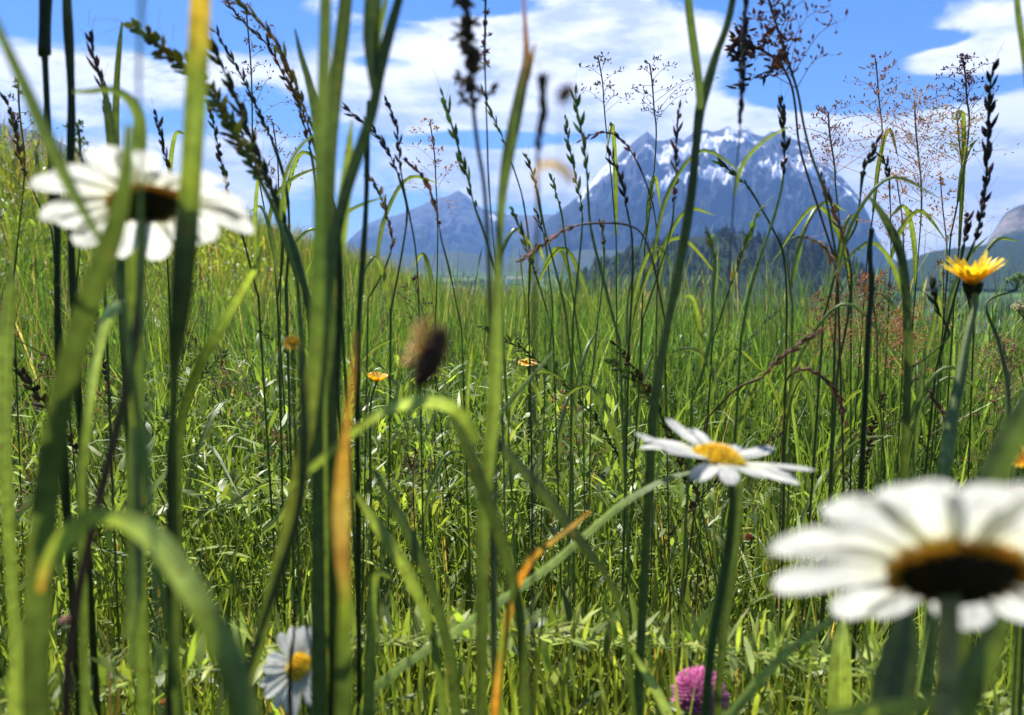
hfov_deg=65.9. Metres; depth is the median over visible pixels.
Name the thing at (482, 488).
grass plant
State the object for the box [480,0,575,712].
grass stalk
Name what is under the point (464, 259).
valley hills
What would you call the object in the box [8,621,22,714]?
grass plant
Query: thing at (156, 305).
grass stalk
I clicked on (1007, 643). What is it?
grass stalk
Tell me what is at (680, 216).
grass stalk
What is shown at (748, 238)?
grass stalk
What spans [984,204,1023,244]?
rocky spur
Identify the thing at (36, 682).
grass plant
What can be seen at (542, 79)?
grass stalk
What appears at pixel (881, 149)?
panicle grass
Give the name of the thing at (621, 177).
grass stalk
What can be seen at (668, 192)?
grass stalk
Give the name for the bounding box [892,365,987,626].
grass stalk
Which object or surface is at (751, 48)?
panicle grass
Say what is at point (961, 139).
panicle grass
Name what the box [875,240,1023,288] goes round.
wooded ridge
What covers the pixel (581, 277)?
grass stalk
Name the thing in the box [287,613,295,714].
grass stalk
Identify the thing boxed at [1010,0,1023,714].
grass plant
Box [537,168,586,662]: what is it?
grass stalk
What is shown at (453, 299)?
grass stalk
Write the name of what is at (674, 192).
grass stalk
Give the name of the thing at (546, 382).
grass stalk
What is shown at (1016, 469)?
panicle grass
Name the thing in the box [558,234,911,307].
wooded hill
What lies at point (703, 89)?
grass stalk
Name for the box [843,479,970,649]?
grass stalk
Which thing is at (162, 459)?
grass stalk
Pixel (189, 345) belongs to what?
grass stalk
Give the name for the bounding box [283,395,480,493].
grass plant
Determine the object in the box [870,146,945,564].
grass stalk
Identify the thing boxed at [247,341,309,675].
grass stalk
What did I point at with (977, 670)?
grass plant
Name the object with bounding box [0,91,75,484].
grass stalk
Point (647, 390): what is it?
grass stalk
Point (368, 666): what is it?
grass plant
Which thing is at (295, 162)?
panicle grass
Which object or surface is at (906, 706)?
grass plant
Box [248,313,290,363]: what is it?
grass stalk
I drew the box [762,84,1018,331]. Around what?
panicle grass
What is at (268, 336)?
grass stalk
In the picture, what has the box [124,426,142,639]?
grass plant
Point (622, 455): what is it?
grass stalk
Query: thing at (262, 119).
grass stalk
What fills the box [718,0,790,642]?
grass stalk
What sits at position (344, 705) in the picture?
grass plant
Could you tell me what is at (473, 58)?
grass stalk
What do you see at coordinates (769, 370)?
grass stalk
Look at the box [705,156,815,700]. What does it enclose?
grass stalk
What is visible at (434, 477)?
grass stalk
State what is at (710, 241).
grass stalk
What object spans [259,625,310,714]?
daisy
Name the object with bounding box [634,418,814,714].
daisy
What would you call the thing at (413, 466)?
grass stalk
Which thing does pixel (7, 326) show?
grass plant
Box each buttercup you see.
[283,336,304,714]
[368,372,387,575]
[518,359,536,545]
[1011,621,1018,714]
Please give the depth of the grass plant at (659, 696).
0.30 m
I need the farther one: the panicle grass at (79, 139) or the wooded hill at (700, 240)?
the wooded hill at (700, 240)
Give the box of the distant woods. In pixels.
[419,224,1021,320]
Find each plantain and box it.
[372,312,451,714]
[556,82,574,714]
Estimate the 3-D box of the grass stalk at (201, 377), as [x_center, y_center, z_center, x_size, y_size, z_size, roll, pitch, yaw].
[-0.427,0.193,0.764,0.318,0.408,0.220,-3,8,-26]
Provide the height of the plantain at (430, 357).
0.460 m
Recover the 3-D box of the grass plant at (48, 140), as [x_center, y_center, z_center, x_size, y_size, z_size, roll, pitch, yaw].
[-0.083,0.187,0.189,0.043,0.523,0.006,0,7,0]
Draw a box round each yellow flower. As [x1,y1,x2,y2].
[915,250,1007,714]
[1015,449,1023,714]
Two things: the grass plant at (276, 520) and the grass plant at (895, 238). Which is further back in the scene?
the grass plant at (276, 520)
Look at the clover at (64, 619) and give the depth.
0.30 m
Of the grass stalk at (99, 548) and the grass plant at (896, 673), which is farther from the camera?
the grass stalk at (99, 548)
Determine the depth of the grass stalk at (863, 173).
0.53 m
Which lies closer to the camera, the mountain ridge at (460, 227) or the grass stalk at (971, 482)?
the grass stalk at (971, 482)
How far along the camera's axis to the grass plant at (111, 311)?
0.25 m
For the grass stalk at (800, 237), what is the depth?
0.47 m
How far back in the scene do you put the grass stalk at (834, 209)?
0.49 m
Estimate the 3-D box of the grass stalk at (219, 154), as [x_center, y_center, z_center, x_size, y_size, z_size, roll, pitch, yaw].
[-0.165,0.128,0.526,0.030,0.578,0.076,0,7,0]
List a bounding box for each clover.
[54,614,78,714]
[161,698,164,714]
[667,664,730,714]
[744,533,756,599]
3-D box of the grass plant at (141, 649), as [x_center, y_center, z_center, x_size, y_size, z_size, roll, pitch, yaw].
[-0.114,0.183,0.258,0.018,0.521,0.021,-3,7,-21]
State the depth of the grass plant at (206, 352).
0.34 m
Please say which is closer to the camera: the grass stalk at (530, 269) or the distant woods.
the grass stalk at (530, 269)
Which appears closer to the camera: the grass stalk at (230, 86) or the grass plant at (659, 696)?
the grass plant at (659, 696)
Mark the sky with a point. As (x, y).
(924, 37)
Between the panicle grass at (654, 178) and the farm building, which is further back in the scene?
the farm building
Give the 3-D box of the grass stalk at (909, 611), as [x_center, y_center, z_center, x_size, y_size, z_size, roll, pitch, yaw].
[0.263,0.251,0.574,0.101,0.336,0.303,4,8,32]
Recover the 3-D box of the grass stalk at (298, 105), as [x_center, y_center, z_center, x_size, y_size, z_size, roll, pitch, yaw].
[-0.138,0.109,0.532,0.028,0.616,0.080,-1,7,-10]
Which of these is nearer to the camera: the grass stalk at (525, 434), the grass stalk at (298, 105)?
the grass stalk at (298, 105)
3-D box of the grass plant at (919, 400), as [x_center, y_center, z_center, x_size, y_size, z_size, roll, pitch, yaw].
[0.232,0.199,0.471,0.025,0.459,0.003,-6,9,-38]
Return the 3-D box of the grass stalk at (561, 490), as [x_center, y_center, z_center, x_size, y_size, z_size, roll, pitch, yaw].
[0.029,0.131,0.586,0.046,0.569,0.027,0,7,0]
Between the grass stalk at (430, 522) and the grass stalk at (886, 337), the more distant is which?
the grass stalk at (886, 337)
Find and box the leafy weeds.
[0,127,415,385]
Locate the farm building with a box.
[505,276,523,285]
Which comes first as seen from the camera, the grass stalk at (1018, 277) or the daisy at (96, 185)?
the daisy at (96, 185)
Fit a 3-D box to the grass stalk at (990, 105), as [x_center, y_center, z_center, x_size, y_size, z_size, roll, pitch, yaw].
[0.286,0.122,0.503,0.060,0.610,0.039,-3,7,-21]
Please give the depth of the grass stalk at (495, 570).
0.27 m
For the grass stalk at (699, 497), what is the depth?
0.60 m
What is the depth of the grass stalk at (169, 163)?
0.48 m
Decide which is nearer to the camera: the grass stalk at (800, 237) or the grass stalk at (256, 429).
the grass stalk at (800, 237)
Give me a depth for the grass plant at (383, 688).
0.45 m
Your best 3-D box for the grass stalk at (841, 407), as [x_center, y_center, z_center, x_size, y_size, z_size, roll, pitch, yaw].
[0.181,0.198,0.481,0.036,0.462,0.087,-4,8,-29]
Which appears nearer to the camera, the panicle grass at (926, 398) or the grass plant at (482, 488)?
the grass plant at (482, 488)
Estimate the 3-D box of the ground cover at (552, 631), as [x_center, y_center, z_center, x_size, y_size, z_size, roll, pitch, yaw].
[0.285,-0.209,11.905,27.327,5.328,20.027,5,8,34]
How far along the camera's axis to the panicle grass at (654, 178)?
0.71 m
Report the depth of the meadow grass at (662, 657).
1.07 m
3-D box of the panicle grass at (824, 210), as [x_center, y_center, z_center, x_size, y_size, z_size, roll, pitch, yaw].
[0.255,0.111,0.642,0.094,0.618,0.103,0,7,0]
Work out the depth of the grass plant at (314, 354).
0.21 m
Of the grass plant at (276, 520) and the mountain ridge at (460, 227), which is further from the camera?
the mountain ridge at (460, 227)
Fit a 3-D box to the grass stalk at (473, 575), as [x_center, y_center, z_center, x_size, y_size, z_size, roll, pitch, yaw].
[-0.037,0.159,0.759,0.128,0.472,0.287,-2,7,-17]
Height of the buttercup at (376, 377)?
0.397 m
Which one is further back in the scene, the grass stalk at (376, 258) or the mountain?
the mountain
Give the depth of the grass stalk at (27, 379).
0.53 m
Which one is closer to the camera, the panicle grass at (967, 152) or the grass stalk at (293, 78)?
the grass stalk at (293, 78)
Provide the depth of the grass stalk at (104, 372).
0.77 m
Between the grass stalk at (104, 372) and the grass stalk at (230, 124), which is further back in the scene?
the grass stalk at (104, 372)
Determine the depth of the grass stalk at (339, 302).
0.26 m
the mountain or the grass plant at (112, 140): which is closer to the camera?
the grass plant at (112, 140)
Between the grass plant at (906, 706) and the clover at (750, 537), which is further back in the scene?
the clover at (750, 537)
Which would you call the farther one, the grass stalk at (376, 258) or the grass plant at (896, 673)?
the grass stalk at (376, 258)
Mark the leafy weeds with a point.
(147, 260)
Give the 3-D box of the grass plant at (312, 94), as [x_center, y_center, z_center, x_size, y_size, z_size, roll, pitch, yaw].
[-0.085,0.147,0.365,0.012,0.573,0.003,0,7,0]
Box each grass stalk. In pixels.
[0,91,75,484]
[0,347,231,589]
[11,351,91,438]
[12,322,227,559]
[12,356,256,646]
[13,463,191,677]
[20,12,122,714]
[38,0,79,714]
[62,0,100,714]
[93,313,304,597]
[98,3,312,458]
[107,285,245,465]
[136,0,161,714]
[146,97,186,686]
[149,331,296,532]
[159,385,270,470]
[165,379,177,714]
[180,342,283,478]
[186,430,279,547]
[199,294,204,333]
[207,104,279,615]
[209,33,388,339]
[210,24,312,616]
[211,360,377,594]
[220,0,370,595]
[224,0,403,438]
[238,120,285,630]
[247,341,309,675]
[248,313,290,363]
[255,330,295,364]
[271,35,313,354]
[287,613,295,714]
[311,0,402,714]
[328,238,343,714]
[342,103,407,702]
[353,436,547,658]
[354,100,369,714]
[361,164,439,629]
[382,91,462,687]
[391,275,591,611]
[394,434,483,592]
[397,143,474,710]
[434,71,533,572]
[438,286,477,390]
[446,429,782,703]
[448,0,499,701]
[476,320,716,627]
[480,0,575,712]
[480,82,545,665]
[492,264,502,691]
[502,326,550,449]
[506,201,577,707]
[509,149,744,673]
[511,329,765,576]
[514,207,552,656]
[522,146,575,675]
[527,47,553,714]
[527,209,605,698]
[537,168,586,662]
[541,380,662,609]
[549,72,632,667]
[558,110,600,598]
[571,130,713,685]
[598,350,726,679]
[600,134,673,714]
[603,310,651,456]
[605,332,761,604]
[620,171,723,711]
[623,90,685,659]
[628,398,775,483]
[634,0,735,714]
[665,471,977,695]
[667,325,835,697]
[670,410,912,593]
[676,216,716,676]
[691,198,770,663]
[691,309,780,532]
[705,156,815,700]
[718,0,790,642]
[731,444,850,586]
[733,87,791,444]
[741,481,1019,640]
[744,303,886,525]
[771,319,898,447]
[772,302,903,686]
[773,127,886,705]
[783,201,847,711]
[809,565,921,688]
[815,167,886,710]
[815,241,949,631]
[820,386,936,524]
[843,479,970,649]
[849,284,916,432]
[851,229,874,700]
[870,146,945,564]
[886,259,980,473]
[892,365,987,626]
[894,414,951,482]
[911,41,1004,613]
[919,638,1012,656]
[950,351,1023,480]
[958,385,1004,461]
[960,197,1015,485]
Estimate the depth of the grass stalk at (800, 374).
1.06 m
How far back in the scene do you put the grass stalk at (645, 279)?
0.55 m
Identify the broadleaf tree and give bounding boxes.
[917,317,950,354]
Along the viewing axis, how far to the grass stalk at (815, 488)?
0.77 m
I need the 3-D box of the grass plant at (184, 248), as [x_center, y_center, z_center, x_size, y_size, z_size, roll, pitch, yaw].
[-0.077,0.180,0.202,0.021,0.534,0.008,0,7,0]
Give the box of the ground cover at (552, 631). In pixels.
[0,157,1023,714]
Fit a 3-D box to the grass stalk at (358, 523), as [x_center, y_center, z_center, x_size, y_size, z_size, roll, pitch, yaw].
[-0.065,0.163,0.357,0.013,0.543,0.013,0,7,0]
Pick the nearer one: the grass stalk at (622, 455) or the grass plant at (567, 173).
the grass plant at (567, 173)
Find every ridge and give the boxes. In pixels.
[0,123,311,246]
[346,190,554,257]
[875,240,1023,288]
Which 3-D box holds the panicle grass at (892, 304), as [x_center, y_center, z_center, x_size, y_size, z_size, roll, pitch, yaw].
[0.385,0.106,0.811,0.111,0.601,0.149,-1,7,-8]
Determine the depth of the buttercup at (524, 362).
0.81 m
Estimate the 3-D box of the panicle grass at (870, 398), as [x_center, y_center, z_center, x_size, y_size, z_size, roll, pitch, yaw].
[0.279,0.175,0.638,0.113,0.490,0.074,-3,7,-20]
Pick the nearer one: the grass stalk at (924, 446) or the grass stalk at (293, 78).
the grass stalk at (293, 78)
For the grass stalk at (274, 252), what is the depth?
0.51 m
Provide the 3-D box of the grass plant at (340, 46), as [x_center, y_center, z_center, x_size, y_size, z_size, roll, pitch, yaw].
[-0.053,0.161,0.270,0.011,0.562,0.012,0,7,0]
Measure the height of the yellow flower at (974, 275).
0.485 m
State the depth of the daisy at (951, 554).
0.12 m
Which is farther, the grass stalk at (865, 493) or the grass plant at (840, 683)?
the grass stalk at (865, 493)
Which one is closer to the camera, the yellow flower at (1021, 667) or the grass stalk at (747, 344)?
the yellow flower at (1021, 667)
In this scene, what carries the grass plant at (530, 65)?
attached to the grass plant at (491, 437)
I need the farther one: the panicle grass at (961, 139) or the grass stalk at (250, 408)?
the grass stalk at (250, 408)
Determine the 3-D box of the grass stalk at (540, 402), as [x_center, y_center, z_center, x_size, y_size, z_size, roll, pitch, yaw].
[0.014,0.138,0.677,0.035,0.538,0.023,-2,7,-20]
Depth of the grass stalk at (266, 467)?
0.88 m
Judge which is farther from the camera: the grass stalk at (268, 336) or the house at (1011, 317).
the house at (1011, 317)
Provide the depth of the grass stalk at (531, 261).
0.51 m
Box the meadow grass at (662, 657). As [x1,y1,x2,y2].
[0,99,1023,714]
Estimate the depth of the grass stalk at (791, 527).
0.81 m
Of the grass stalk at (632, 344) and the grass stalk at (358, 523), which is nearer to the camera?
the grass stalk at (358, 523)
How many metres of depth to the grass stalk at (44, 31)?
0.35 m
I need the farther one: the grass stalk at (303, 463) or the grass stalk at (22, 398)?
the grass stalk at (22, 398)
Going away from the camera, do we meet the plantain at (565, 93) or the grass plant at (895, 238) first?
the plantain at (565, 93)
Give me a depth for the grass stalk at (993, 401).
0.82 m
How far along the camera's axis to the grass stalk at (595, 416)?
0.62 m
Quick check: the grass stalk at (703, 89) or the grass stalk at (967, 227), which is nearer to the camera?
the grass stalk at (703, 89)
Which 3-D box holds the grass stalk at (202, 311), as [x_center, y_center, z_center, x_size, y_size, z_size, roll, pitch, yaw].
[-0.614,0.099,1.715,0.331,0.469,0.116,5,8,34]
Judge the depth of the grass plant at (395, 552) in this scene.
0.26 m
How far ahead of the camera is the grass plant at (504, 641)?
0.26 m
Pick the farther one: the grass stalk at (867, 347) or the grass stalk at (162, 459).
the grass stalk at (162, 459)
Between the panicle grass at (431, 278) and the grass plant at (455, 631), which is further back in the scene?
the panicle grass at (431, 278)
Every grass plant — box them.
[0,22,182,714]
[0,266,19,656]
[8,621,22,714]
[21,124,133,714]
[37,508,261,714]
[73,86,149,714]
[76,300,119,714]
[103,85,152,714]
[112,22,126,459]
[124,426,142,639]
[168,0,210,714]
[178,246,262,546]
[252,0,330,681]
[261,501,286,533]
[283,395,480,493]
[294,29,316,148]
[323,120,352,714]
[326,0,351,714]
[333,330,354,714]
[354,492,447,714]
[356,681,390,714]
[362,471,689,714]
[363,0,380,90]
[363,570,391,714]
[372,468,461,714]
[449,414,530,714]
[475,0,529,714]
[490,510,590,714]
[494,159,573,709]
[497,437,636,714]
[499,351,553,419]
[527,43,535,82]
[630,647,672,714]
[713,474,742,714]
[725,614,839,714]
[820,695,932,714]
[827,618,852,711]
[868,196,912,622]
[869,612,919,714]
[910,308,936,482]
[929,387,1023,714]
[959,613,1009,714]
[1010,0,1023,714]
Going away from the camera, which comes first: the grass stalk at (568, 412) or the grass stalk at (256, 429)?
the grass stalk at (568, 412)
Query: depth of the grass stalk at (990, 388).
1.18 m
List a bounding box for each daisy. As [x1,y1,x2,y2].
[28,145,254,714]
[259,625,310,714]
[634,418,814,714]
[767,480,1023,714]
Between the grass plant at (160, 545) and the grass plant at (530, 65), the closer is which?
the grass plant at (160, 545)
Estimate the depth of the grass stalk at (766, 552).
0.66 m
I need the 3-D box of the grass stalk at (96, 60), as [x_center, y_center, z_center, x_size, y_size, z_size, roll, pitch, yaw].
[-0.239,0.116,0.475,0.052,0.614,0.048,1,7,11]
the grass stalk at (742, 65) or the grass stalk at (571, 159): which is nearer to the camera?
the grass stalk at (742, 65)
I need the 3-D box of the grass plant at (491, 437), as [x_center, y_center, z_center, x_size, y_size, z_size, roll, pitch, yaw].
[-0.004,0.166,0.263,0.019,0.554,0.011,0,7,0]
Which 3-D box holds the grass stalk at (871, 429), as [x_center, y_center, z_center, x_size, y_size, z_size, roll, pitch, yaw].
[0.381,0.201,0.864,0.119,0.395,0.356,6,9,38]
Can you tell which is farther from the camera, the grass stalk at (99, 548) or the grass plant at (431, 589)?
the grass stalk at (99, 548)
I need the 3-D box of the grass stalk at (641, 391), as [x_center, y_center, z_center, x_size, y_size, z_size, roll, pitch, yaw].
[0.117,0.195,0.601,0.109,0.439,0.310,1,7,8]
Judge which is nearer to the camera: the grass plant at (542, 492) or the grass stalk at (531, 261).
the grass plant at (542, 492)
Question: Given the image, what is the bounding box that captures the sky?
[0,0,1023,259]
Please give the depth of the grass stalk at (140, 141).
0.15 m
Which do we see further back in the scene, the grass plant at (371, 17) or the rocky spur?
the rocky spur
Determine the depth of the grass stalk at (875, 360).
1.29 m
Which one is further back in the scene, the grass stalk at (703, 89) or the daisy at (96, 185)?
the grass stalk at (703, 89)
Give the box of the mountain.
[503,126,897,270]
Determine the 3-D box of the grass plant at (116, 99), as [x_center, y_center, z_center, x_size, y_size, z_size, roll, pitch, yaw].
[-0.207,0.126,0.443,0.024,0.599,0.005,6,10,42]
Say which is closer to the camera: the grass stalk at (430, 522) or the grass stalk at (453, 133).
the grass stalk at (453, 133)
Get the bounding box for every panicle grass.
[1,80,58,574]
[63,119,98,404]
[219,0,311,600]
[250,114,314,581]
[377,118,463,565]
[577,51,632,527]
[625,55,718,569]
[724,23,858,620]
[733,0,938,713]
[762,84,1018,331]
[771,99,930,622]
[790,290,957,475]
[813,269,965,647]
[840,166,1008,484]
[841,50,910,495]
[852,315,978,454]
[858,99,997,411]
[879,171,965,479]
[916,52,998,620]
[926,332,1023,656]
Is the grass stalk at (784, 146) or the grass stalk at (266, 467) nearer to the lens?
the grass stalk at (784, 146)
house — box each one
[976,322,997,333]
[997,316,1013,326]
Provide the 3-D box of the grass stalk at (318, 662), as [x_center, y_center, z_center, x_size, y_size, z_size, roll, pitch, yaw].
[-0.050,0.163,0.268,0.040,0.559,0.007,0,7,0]
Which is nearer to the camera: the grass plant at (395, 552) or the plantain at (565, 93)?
the plantain at (565, 93)
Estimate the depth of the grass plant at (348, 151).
0.27 m
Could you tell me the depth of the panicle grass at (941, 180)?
0.86 m
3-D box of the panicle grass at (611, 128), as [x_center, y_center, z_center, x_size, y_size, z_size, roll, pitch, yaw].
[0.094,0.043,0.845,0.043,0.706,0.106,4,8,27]
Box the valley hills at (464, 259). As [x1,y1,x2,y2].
[351,249,624,271]

